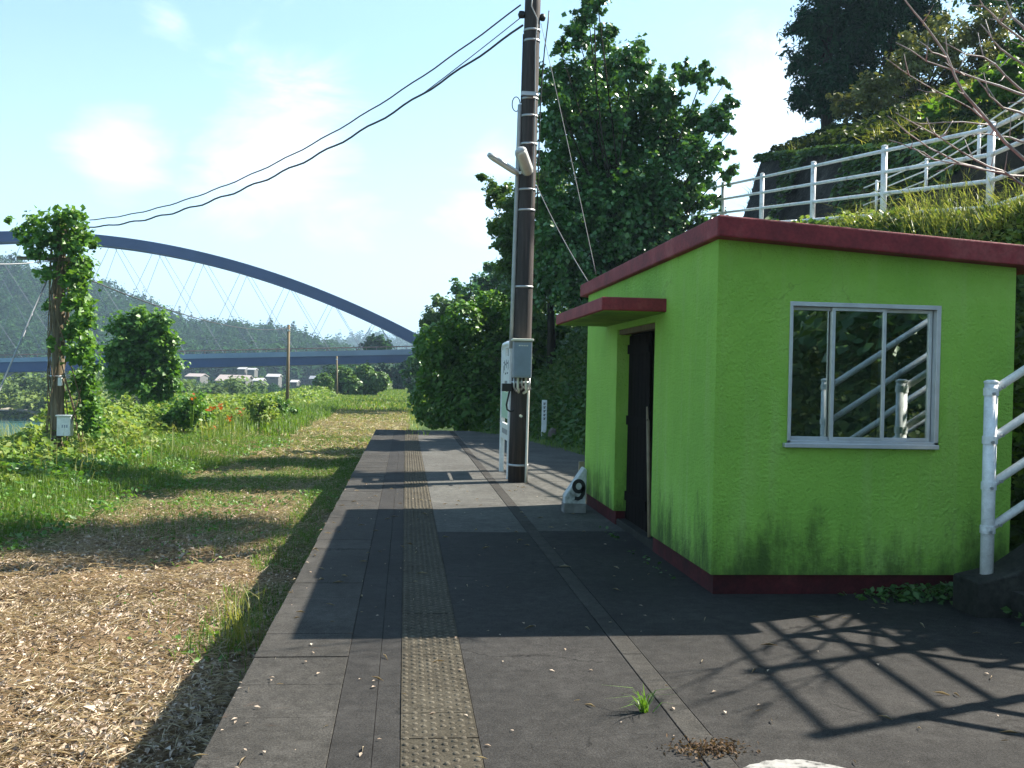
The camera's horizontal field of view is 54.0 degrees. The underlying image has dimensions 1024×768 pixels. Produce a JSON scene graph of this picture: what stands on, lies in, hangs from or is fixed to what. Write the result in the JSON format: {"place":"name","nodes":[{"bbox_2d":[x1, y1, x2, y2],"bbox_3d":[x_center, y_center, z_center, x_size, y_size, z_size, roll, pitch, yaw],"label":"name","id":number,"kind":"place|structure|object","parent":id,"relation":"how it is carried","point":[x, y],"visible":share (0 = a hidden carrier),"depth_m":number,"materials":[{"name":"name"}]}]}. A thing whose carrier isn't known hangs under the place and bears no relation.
{"place":"outdoors","nodes":[
{"label":"outdoors","id":0,"kind":"place"},
{"bbox_2d":[0,418,43,436],"bbox_3d":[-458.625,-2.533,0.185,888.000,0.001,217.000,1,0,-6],"label":"river","id":1,"kind":"structure","parent":0,"point":[6,421],"depth_m":130.01,"materials":[{"name":"teal liquid"}]},
{"bbox_2d":[0,425,288,542],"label":"verge grass","id":2,"kind":"structure","parent":0,"point":[161,478],"depth_m":18.55,"materials":[{"name":"green plant"}]},
{"bbox_2d":[2,278,309,387],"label":"hill","id":3,"kind":"structure","parent":0,"point":[67,377],"depth_m":418.95,"materials":[{"name":"green plant"}]},
{"bbox_2d":[0,250,359,382],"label":"forest","id":4,"kind":"object","parent":3,"relation":"on","point":[189,332],"visible":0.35,"depth_m":447.32,"materials":[{"name":"green plant"}]},
{"bbox_2d":[0,397,320,484],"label":"tall grass","id":5,"kind":"structure","parent":0,"point":[79,450],"depth_m":21.85,"materials":[{"name":"green plant"}]},
{"bbox_2d":[417,430,525,531],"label":"platform pavement","id":6,"kind":"structure","parent":0,"point":[450,468],"depth_m":12.46,"materials":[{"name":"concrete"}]},
{"bbox_2d":[0,130,1023,767],"bbox_3d":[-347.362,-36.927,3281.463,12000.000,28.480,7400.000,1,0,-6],"label":"ground","id":7,"kind":"structure","parent":0,"point":[4,654],"depth_m":9.28,"materials":[{"name":"soil"}]},
{"bbox_2d":[16,229,74,450],"bbox_3d":[-9.657,-0.785,20.848,1.188,5.508,0.508,1,0,-6],"label":"utility pole","id":8,"kind":"object","parent":7,"relation":"on","point":[60,424],"visible":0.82,"depth_m":20.85,"materials":[{"name":"brown wood"}]},
{"bbox_2d":[0,281,46,389],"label":"stay wire","id":9,"kind":"object","parent":8,"relation":"attached to","point":[19,343],"visible":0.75,"depth_m":20.42,"materials":[{"name":"grey metal"}]},
{"bbox_2d":[3,204,110,455],"bbox_3d":[-9.502,-0.911,20.785,2.300,5.574,1.514,1,0,-6],"label":"climbing vine","id":10,"kind":"object","parent":8,"relation":"attached to","point":[79,272],"visible":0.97,"depth_m":20.69,"materials":[{"name":"green plant"}]},
{"bbox_2d":[88,279,286,329],"bbox_3d":[-10.644,-2.518,37.491,0.032,0.712,33.159,1,0,-5],"label":"overhead cable","id":11,"kind":"object","parent":8,"relation":"attached to","point":[175,311],"visible":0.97,"depth_m":29.03,"materials":[{"name":"metal"}]},
{"bbox_2d":[0,390,140,417],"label":"bank grass","id":12,"kind":"structure","parent":7,"relation":"on","point":[33,395],"depth_m":148.04,"materials":[{"name":"green plant"}]},
{"bbox_2d":[98,391,149,433],"bbox_3d":[-11.328,1.010,28.988,1.556,1.598,1.608,1,0,-33],"label":"shrub","id":13,"kind":"object","parent":7,"relation":"on","point":[125,405],"visible":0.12,"depth_m":28.93,"materials":[{"name":"green plant"}]},
{"bbox_2d":[0,372,268,400],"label":"bank brush","id":14,"kind":"object","parent":7,"relation":"on","point":[234,385],"visible":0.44,"depth_m":154.53,"materials":[{"name":"green plant"}]},
{"bbox_2d":[94,304,190,409],"bbox_3d":[-12.908,-0.574,34.760,2.951,4.472,2.915,1,1,-38],"label":"vine mound","id":15,"kind":"object","parent":7,"relation":"on","point":[144,343],"visible":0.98,"depth_m":34.38,"materials":[{"name":"green plant"}]},
{"bbox_2d":[0,428,292,550],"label":"verge weeds","id":16,"kind":"object","parent":7,"relation":"on","point":[47,524],"visible":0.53,"depth_m":16.17,"materials":[{"name":"green plant"}]},
{"bbox_2d":[0,380,303,497],"bbox_3d":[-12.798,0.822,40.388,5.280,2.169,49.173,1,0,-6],"label":"undergrowth","id":17,"kind":"object","parent":7,"relation":"on","point":[113,415],"visible":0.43,"depth_m":23.11,"materials":[{"name":"green plant"}]},
{"bbox_2d":[0,459,351,767],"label":"dry leaves","id":18,"kind":"object","parent":7,"relation":"on","point":[50,683],"visible":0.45,"depth_m":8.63,"materials":[{"name":"brown plant"}]},
{"bbox_2d":[0,433,368,767],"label":"straw","id":19,"kind":"object","parent":7,"relation":"on","point":[169,696],"visible":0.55,"depth_m":9.32,"materials":[{"name":"beige plant"}]},
{"bbox_2d":[150,389,218,432],"bbox_3d":[-9.593,0.954,29.224,1.859,1.665,1.428,1,0,-6],"label":"shrub","id":20,"kind":"object","parent":7,"relation":"on","point":[178,413],"visible":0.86,"depth_m":29.00,"materials":[{"name":"green plant"}]},
{"bbox_2d":[2,427,374,662],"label":"trackbed grass","id":21,"kind":"structure","parent":7,"relation":"on","point":[312,473],"depth_m":18.63,"materials":[{"name":"green plant"}]},
{"bbox_2d":[184,373,208,384],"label":"house","id":22,"kind":"structure","parent":7,"relation":"on","point":[202,378],"depth_m":294.35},
{"bbox_2d":[34,437,366,665],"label":"trackbed weeds","id":23,"kind":"object","parent":7,"relation":"on","point":[197,659],"visible":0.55,"depth_m":16.35,"materials":[{"name":"green plant"}]},
{"bbox_2d":[190,390,244,447],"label":"orange flowers","id":24,"kind":"object","parent":7,"relation":"on","point":[209,410],"visible":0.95,"depth_m":27.89,"materials":[{"name":"green plant"}]},
{"bbox_2d":[189,576,275,654],"bbox_3d":[-2.267,1.836,8.229,1.132,0.634,1.208,1,0,5],"label":"weed","id":25,"kind":"object","parent":7,"relation":"on","point":[239,628],"visible":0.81,"depth_m":8.12,"materials":[{"name":"green plant"}]},
{"bbox_2d":[214,375,253,384],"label":"house","id":26,"kind":"structure","parent":7,"relation":"on","point":[224,377],"depth_m":287.57,"materials":[{"name":"white"}]},
{"bbox_2d":[0,231,483,375],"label":"arch bridge","id":27,"kind":"structure","parent":7,"relation":"on","point":[211,360],"depth_m":143.22,"materials":[{"name":"blue paint"}]},
{"bbox_2d":[191,372,310,393],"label":"woodland","id":28,"kind":"object","parent":7,"relation":"on","point":[274,388],"visible":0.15,"depth_m":233.31,"materials":[{"name":"green plant"}]},
{"bbox_2d":[153,400,349,438],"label":"verge grass","id":29,"kind":"structure","parent":7,"relation":"on","point":[310,411],"depth_m":40.68,"materials":[{"name":"green plant"}]},
{"bbox_2d":[104,363,399,393],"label":"woodland","id":30,"kind":"object","parent":7,"relation":"on","point":[330,368],"visible":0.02,"depth_m":173.45,"materials":[{"name":"green plant"}]},
{"bbox_2d":[239,391,280,429],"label":"shrub","id":31,"kind":"object","parent":7,"relation":"on","point":[261,410],"visible":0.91,"depth_m":36.84,"materials":[{"name":"green plant"}]},
{"bbox_2d":[166,454,360,680],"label":"trackbed grass","id":32,"kind":"structure","parent":7,"relation":"on","point":[319,499],"depth_m":11.59,"materials":[{"name":"green plant"}]},
{"bbox_2d":[265,374,282,387],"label":"house","id":33,"kind":"structure","parent":7,"relation":"on","point":[276,379],"depth_m":304.19,"materials":[{"name":"white"}]},
{"bbox_2d":[267,394,300,416],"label":"shrub","id":34,"kind":"object","parent":7,"relation":"on","point":[284,405],"visible":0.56,"depth_m":44.94,"materials":[{"name":"green plant"}]},
{"bbox_2d":[176,337,396,382],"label":"woodland","id":35,"kind":"object","parent":7,"relation":"on","point":[295,372],"visible":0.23,"depth_m":349.26,"materials":[{"name":"green plant"}]},
{"bbox_2d":[286,325,289,399],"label":"wooden pole","id":36,"kind":"object","parent":7,"relation":"on","point":[288,362],"visible":0.83,"depth_m":53.95,"materials":[{"name":"wood"}]},
{"bbox_2d":[239,385,352,404],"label":"undergrowth","id":37,"kind":"object","parent":7,"relation":"on","point":[308,393],"visible":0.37,"depth_m":81.40,"materials":[{"name":"green plant"}]},
{"bbox_2d":[182,403,410,462],"bbox_3d":[-8.048,1.375,49.894,6.183,1.014,49.359,1,0,-6],"label":"straw","id":38,"kind":"object","parent":7,"relation":"on","point":[349,428],"visible":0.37,"depth_m":35.53,"materials":[{"name":"plant"}]},
{"bbox_2d":[165,404,428,468],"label":"trackbed grass","id":39,"kind":"structure","parent":7,"relation":"on","point":[408,416],"depth_m":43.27,"materials":[{"name":"green plant"}]},
{"bbox_2d":[312,364,391,395],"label":"bush","id":40,"kind":"object","parent":7,"relation":"on","point":[369,379],"visible":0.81,"depth_m":98.56,"materials":[{"name":"green plant"}]},
{"bbox_2d":[309,388,425,412],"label":"trackbed grass","id":41,"kind":"structure","parent":7,"relation":"on","point":[399,392],"depth_m":76.90,"materials":[{"name":"green plant"}]},
{"bbox_2d":[358,333,394,349],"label":"distant tree","id":42,"kind":"object","parent":7,"relation":"on","point":[373,341],"visible":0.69,"depth_m":169.25,"materials":[{"name":"green plant"}]},
{"bbox_2d":[371,432,404,764],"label":"platform body","id":43,"kind":"structure","parent":7,"relation":"on","point":[401,640],"depth_m":5.26,"materials":[{"name":"concrete"}]},
{"bbox_2d":[194,429,393,767],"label":"platform edge","id":44,"kind":"object","parent":43,"relation":"on","point":[297,709],"visible":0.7,"depth_m":5.14,"materials":[{"name":"concrete"}]},
{"bbox_2d":[400,430,483,767],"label":"tactile paving","id":45,"kind":"structure","parent":43,"relation":"on","point":[442,756],"depth_m":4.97,"materials":[{"name":"concrete"}]},
{"bbox_2d":[450,431,738,767],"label":"kerb strip","id":46,"kind":"object","parent":43,"relation":"on","point":[686,722],"visible":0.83,"depth_m":5.45,"materials":[{"name":"concrete"}]},
{"bbox_2d":[365,358,414,388],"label":"distant tree","id":47,"kind":"object","parent":7,"relation":"on","point":[392,371],"visible":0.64,"depth_m":139.75,"materials":[{"name":"green plant"}]},
{"bbox_2d":[398,331,438,395],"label":"distant tree","id":48,"kind":"object","parent":7,"relation":"on","point":[413,363],"visible":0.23,"depth_m":79.39,"materials":[{"name":"green plant"}]},
{"bbox_2d":[418,292,465,346],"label":"distant tree","id":49,"kind":"object","parent":7,"relation":"on","point":[429,316],"visible":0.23,"depth_m":58.07,"materials":[{"name":"green plant"}]},
{"bbox_2d":[447,261,510,319],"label":"distant tree","id":50,"kind":"object","parent":7,"relation":"on","point":[484,282],"visible":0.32,"depth_m":62.20,"materials":[{"name":"green plant"}]},
{"bbox_2d":[405,289,575,430],"bbox_3d":[0.047,-0.567,29.832,6.357,4.472,3.561,1,0,-6],"label":"bush","id":51,"kind":"object","parent":7,"relation":"on","point":[463,393],"visible":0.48,"depth_m":29.02,"materials":[{"name":"green plant"}]},
{"bbox_2d":[474,156,577,368],"bbox_3d":[0.712,-3.115,26.852,3.397,5.987,2.569,1,1,-47],"label":"broadleaf tree","id":52,"kind":"object","parent":7,"relation":"on","point":[501,227],"visible":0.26,"depth_m":26.25,"materials":[{"name":"green plant"}]},
{"bbox_2d":[541,400,546,435],"bbox_3d":[0.729,0.800,22.811,0.110,0.874,0.082,1,0,-6],"label":"marker post","id":53,"kind":"object","parent":7,"relation":"on","point":[544,418],"visible":0.85,"depth_m":22.77,"materials":[{"name":"white ceramic"}]},
{"bbox_2d":[509,0,741,333],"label":"broadleaf tree","id":54,"kind":"object","parent":7,"relation":"on","point":[620,146],"visible":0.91,"depth_m":22.64,"materials":[{"name":"green plant"}]},
{"bbox_2d":[476,219,903,455],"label":"embankment grass","id":55,"kind":"structure","parent":7,"relation":"on","point":[558,440],"depth_m":22.91,"materials":[{"name":"green plant"}]},
{"bbox_2d":[476,206,943,450],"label":"undergrowth","id":56,"kind":"object","parent":7,"relation":"on","point":[574,403],"visible":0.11,"depth_m":23.37,"materials":[{"name":"green plant"}]},
{"bbox_2d":[775,0,876,128],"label":"evergreen tree","id":57,"kind":"object","parent":7,"relation":"on","point":[824,70],"visible":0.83,"depth_m":31.30,"materials":[{"name":"green plant"}]},
{"bbox_2d":[819,196,879,227],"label":"silver grass","id":58,"kind":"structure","parent":7,"relation":"on","point":[853,220],"depth_m":15.13,"materials":[{"name":"plant"}]},
{"bbox_2d":[691,111,1023,223],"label":"pipe railing","id":59,"kind":"object","parent":7,"relation":"on","point":[883,172],"visible":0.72,"depth_m":14.59,"materials":[{"name":"white metal"}]},
{"bbox_2d":[820,198,913,230],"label":"silver grass","id":60,"kind":"structure","parent":7,"relation":"on","point":[873,225],"depth_m":14.00,"materials":[{"name":"plant"}]},
{"bbox_2d":[743,148,995,225],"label":"retaining wall","id":61,"kind":"structure","parent":7,"relation":"on","point":[823,173],"depth_m":23.20,"materials":[{"name":"concrete"}]},
{"bbox_2d":[753,136,1016,218],"bbox_3d":[7.122,-4.267,18.314,0.890,4.069,19.158,1,0,-4],"label":"wall creeper","id":62,"kind":"object","parent":61,"relation":"attached to","point":[784,156],"depth_m":19.93,"materials":[{"name":"green plant"}]},
{"bbox_2d":[736,74,1023,208],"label":"hillside grass","id":63,"kind":"structure","parent":7,"relation":"on","point":[879,127],"depth_m":20.70,"materials":[{"name":"green plant"}]},
{"bbox_2d":[747,62,1023,203],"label":"undergrowth","id":64,"kind":"object","parent":7,"relation":"on","point":[834,133],"visible":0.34,"depth_m":22.58,"materials":[{"name":"green plant"}]},
{"bbox_2d":[823,0,965,113],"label":"evergreen tree","id":65,"kind":"object","parent":7,"relation":"on","point":[885,22],"visible":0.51,"depth_m":31.53,"materials":[{"name":"green plant"}]},
{"bbox_2d":[785,201,1023,281],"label":"embankment grass","id":66,"kind":"structure","parent":7,"relation":"on","point":[974,230],"depth_m":10.91,"materials":[{"name":"green plant"}]},
{"bbox_2d":[791,196,1023,244],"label":"roadside weeds","id":67,"kind":"object","parent":7,"relation":"on","point":[1015,233],"visible":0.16,"depth_m":11.51,"materials":[{"name":"green plant"}]},
{"bbox_2d":[792,153,1023,238],"bbox_3d":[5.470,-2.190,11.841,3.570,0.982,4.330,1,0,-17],"label":"silver grass","id":68,"kind":"structure","parent":7,"relation":"on","point":[944,230],"depth_m":11.88,"materials":[{"name":"plant"}]},
{"bbox_2d":[820,172,1015,233],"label":"silver grass","id":69,"kind":"structure","parent":7,"relation":"on","point":[905,217],"depth_m":13.13,"materials":[{"name":"plant"}]},
{"bbox_2d":[825,3,1019,122],"bbox_3d":[11.483,-8.503,27.552,6.051,3.620,2.941,1,0,-6],"label":"broadleaf tree","id":70,"kind":"object","parent":7,"relation":"on","point":[900,85],"visible":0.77,"depth_m":27.00,"materials":[{"name":"green plant"}]},
{"bbox_2d":[870,133,1023,220],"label":"ramp","id":71,"kind":"structure","parent":7,"relation":"on","point":[1014,161],"depth_m":14.17,"materials":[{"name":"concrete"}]},
{"bbox_2d":[863,97,1023,210],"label":"handrail","id":72,"kind":"object","parent":71,"relation":"on","point":[978,150],"visible":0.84,"depth_m":15.46,"materials":[{"name":"white metal"}]},
{"bbox_2d":[877,167,1023,230],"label":"silver grass","id":73,"kind":"structure","parent":7,"relation":"on","point":[1014,205],"depth_m":10.72,"materials":[{"name":"plant"}]},
{"bbox_2d":[886,0,1023,185],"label":"bare tree","id":74,"kind":"object","parent":7,"relation":"on","point":[982,115],"visible":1,"depth_m":7.53,"materials":[{"name":"grey plant"}]},
{"bbox_2d":[915,62,999,126],"bbox_3d":[9.316,-5.886,21.029,2.026,1.654,1.393,1,0,-6],"label":"shrub","id":75,"kind":"object","parent":7,"relation":"on","point":[933,112],"visible":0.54,"depth_m":20.97,"materials":[{"name":"green plant"}]},
{"bbox_2d":[916,203,1023,550],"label":"embankment cover","id":76,"kind":"object","parent":7,"relation":"on","point":[1019,493],"visible":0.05,"depth_m":8.79,"materials":[{"name":"green plant"}]},
{"bbox_2d":[925,177,1019,240],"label":"silver grass","id":77,"kind":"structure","parent":7,"relation":"on","point":[968,231],"depth_m":11.32,"materials":[{"name":"plant"}]},
{"bbox_2d":[952,0,1023,38],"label":"broadleaf tree","id":78,"kind":"object","parent":7,"relation":"on","point":[1017,28],"visible":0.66,"depth_m":30.85,"materials":[{"name":"green plant"}]},
{"bbox_2d":[989,37,1023,121],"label":"shrub","id":79,"kind":"object","parent":7,"relation":"on","point":[1014,70],"visible":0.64,"depth_m":19.66,"materials":[{"name":"green plant"}]},
{"bbox_2d":[0,0,1023,341],"label":"sky","id":80,"kind":"structure","parent":0,"point":[112,108],"materials":[{"name":"blue"}]},
{"bbox_2d":[326,430,707,767],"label":"platform pavement","id":81,"kind":"structure","parent":0,"point":[522,689],"depth_m":4.99,"materials":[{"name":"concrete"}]},
{"bbox_2d":[194,483,1020,767],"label":"platform litter","id":82,"kind":"object","parent":81,"relation":"on","point":[885,716],"visible":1,"depth_m":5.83,"materials":[{"name":"plant"}]},
{"bbox_2d":[606,685,676,712],"bbox_3d":[0.570,1.364,4.380,0.355,0.134,0.329,1,0,-6],"label":"weed","id":83,"kind":"object","parent":81,"relation":"on","point":[644,704],"visible":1,"depth_m":4.37,"materials":[{"name":"green plant"}]},
{"bbox_2d":[454,431,624,530],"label":"forecourt","id":84,"kind":"structure","parent":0,"point":[552,471],"depth_m":13.89,"materials":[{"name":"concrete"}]},
{"bbox_2d":[499,341,511,478],"bbox_3d":[-0.083,0.365,14.838,0.084,1.991,1.200,1,0,-6],"label":"station board","id":85,"kind":"object","parent":84,"relation":"on","point":[506,365],"visible":0.75,"depth_m":14.94,"materials":[{"name":"white metal"}]},
{"bbox_2d":[487,0,549,482],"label":"utility pole","id":86,"kind":"object","parent":84,"relation":"on","point":[520,335],"visible":1,"depth_m":13.77,"materials":[{"name":"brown wood"}]},
{"bbox_2d":[90,4,520,219],"bbox_3d":[-4.355,-4.304,17.405,11.451,2.072,0.022,2,1,39],"label":"overhead cable","id":87,"kind":"object","parent":86,"relation":"attached to","point":[514,9],"visible":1,"depth_m":16.13,"materials":[{"name":"black rubber"}]},
{"bbox_2d":[89,24,523,227],"bbox_3d":[-4.340,-4.085,17.409,11.476,1.967,0.030,2,1,39],"label":"overhead cable","id":88,"kind":"object","parent":86,"relation":"attached to","point":[442,81],"visible":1,"depth_m":16.12,"materials":[{"name":"black rubber"}]},
{"bbox_2d":[426,18,519,90],"bbox_3d":[-0.600,-4.693,14.412,1.918,0.795,0.014,2,1,39],"label":"overhead cable","id":89,"kind":"object","parent":86,"relation":"attached to","point":[475,53],"visible":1,"depth_m":14.35,"materials":[{"name":"black rubber"}]},
{"bbox_2d":[541,24,595,273],"bbox_3d":[0.674,-3.099,12.595,0.009,3.696,2.597,1,0,-14],"label":"drop wire","id":90,"kind":"object","parent":86,"relation":"attached to","point":[569,152],"visible":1,"depth_m":12.39,"materials":[{"name":"grey metal"}]},
{"bbox_2d":[561,467,586,512],"bbox_3d":[0.676,1.154,10.908,0.246,0.505,0.184,1,0,-6],"label":"distance marker","id":91,"kind":"object","parent":84,"relation":"on","point":[574,497],"visible":0.86,"depth_m":10.83,"materials":[{"name":"paint"}]},
{"bbox_2d":[539,531,1023,767],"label":"forecourt","id":92,"kind":"structure","parent":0,"point":[825,688],"depth_m":5.18,"materials":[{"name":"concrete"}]},
{"bbox_2d":[657,733,760,765],"bbox_3d":[0.779,1.420,3.942,0.426,0.052,0.268,1,0,-19],"label":"dry moss patch","id":93,"kind":"object","parent":92,"relation":"on","point":[714,746],"visible":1,"depth_m":3.93,"materials":[{"name":"brown plant"}]},
{"bbox_2d":[556,215,1023,593],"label":"waiting hut","id":94,"kind":"object","parent":92,"relation":"on","point":[732,354],"visible":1,"depth_m":6.99,"materials":[{"name":"green paint"}]},
{"bbox_2d":[624,332,651,531],"bbox_3d":[1.195,0.434,9.569,0.032,1.815,0.870,1,0,-6],"label":"door","id":95,"kind":"structure","parent":94,"relation":"in","point":[640,346],"depth_m":9.52,"materials":[{"name":"black metal"}]},
{"bbox_2d":[646,407,650,536],"bbox_3d":[1.227,0.780,9.017,0.036,1.147,0.377,1,0,1],"label":"bamboo pole","id":96,"kind":"object","parent":94,"relation":"on","point":[648,477],"visible":1,"depth_m":8.99,"materials":[{"name":"brown wood"}]},
{"bbox_2d":[782,301,941,449],"bbox_3d":[2.411,-0.056,6.945,1.115,0.996,0.135,1,0,-6],"label":"window","id":97,"kind":"structure","parent":94,"relation":"in","point":[930,442],"depth_m":6.95,"materials":[{"name":"metal"}]},
{"bbox_2d":[869,337,896,437],"bbox_3d":[3.170,0.107,8.593,0.024,1.000,0.420,1,0,-6],"label":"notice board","id":98,"kind":"object","parent":94,"relation":"attached to","point":[890,387],"visible":0.47,"depth_m":8.50,"materials":[{"name":"black"}]},
{"bbox_2d":[744,759,842,767],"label":"painted marking","id":99,"kind":"object","parent":92,"relation":"on","point":[789,763],"visible":1,"depth_m":3.80,"materials":[{"name":"white paint"}]},
{"bbox_2d":[837,581,952,604],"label":"foot weeds","id":100,"kind":"object","parent":92,"relation":"on","point":[941,588],"visible":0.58,"depth_m":6.81,"materials":[{"name":"green plant"}]},
{"bbox_2d":[953,543,1023,621],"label":"concrete steps","id":101,"kind":"structure","parent":92,"relation":"on","point":[976,594],"depth_m":6.33,"materials":[{"name":"grey concrete"}]},
{"bbox_2d":[979,365,1023,574],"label":"stair railing","id":102,"kind":"object","parent":101,"relation":"on","point":[990,524],"visible":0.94,"depth_m":6.44,"materials":[{"name":"white metal"}]},
{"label":"hill","id":103,"kind":"structure","parent":0,"visible":0},
{"bbox_2d":[317,328,473,349],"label":"forest","id":104,"kind":"object","parent":103,"relation":"on","point":[353,342],"visible":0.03,"depth_m":1224.34,"materials":[{"name":"green plant"}]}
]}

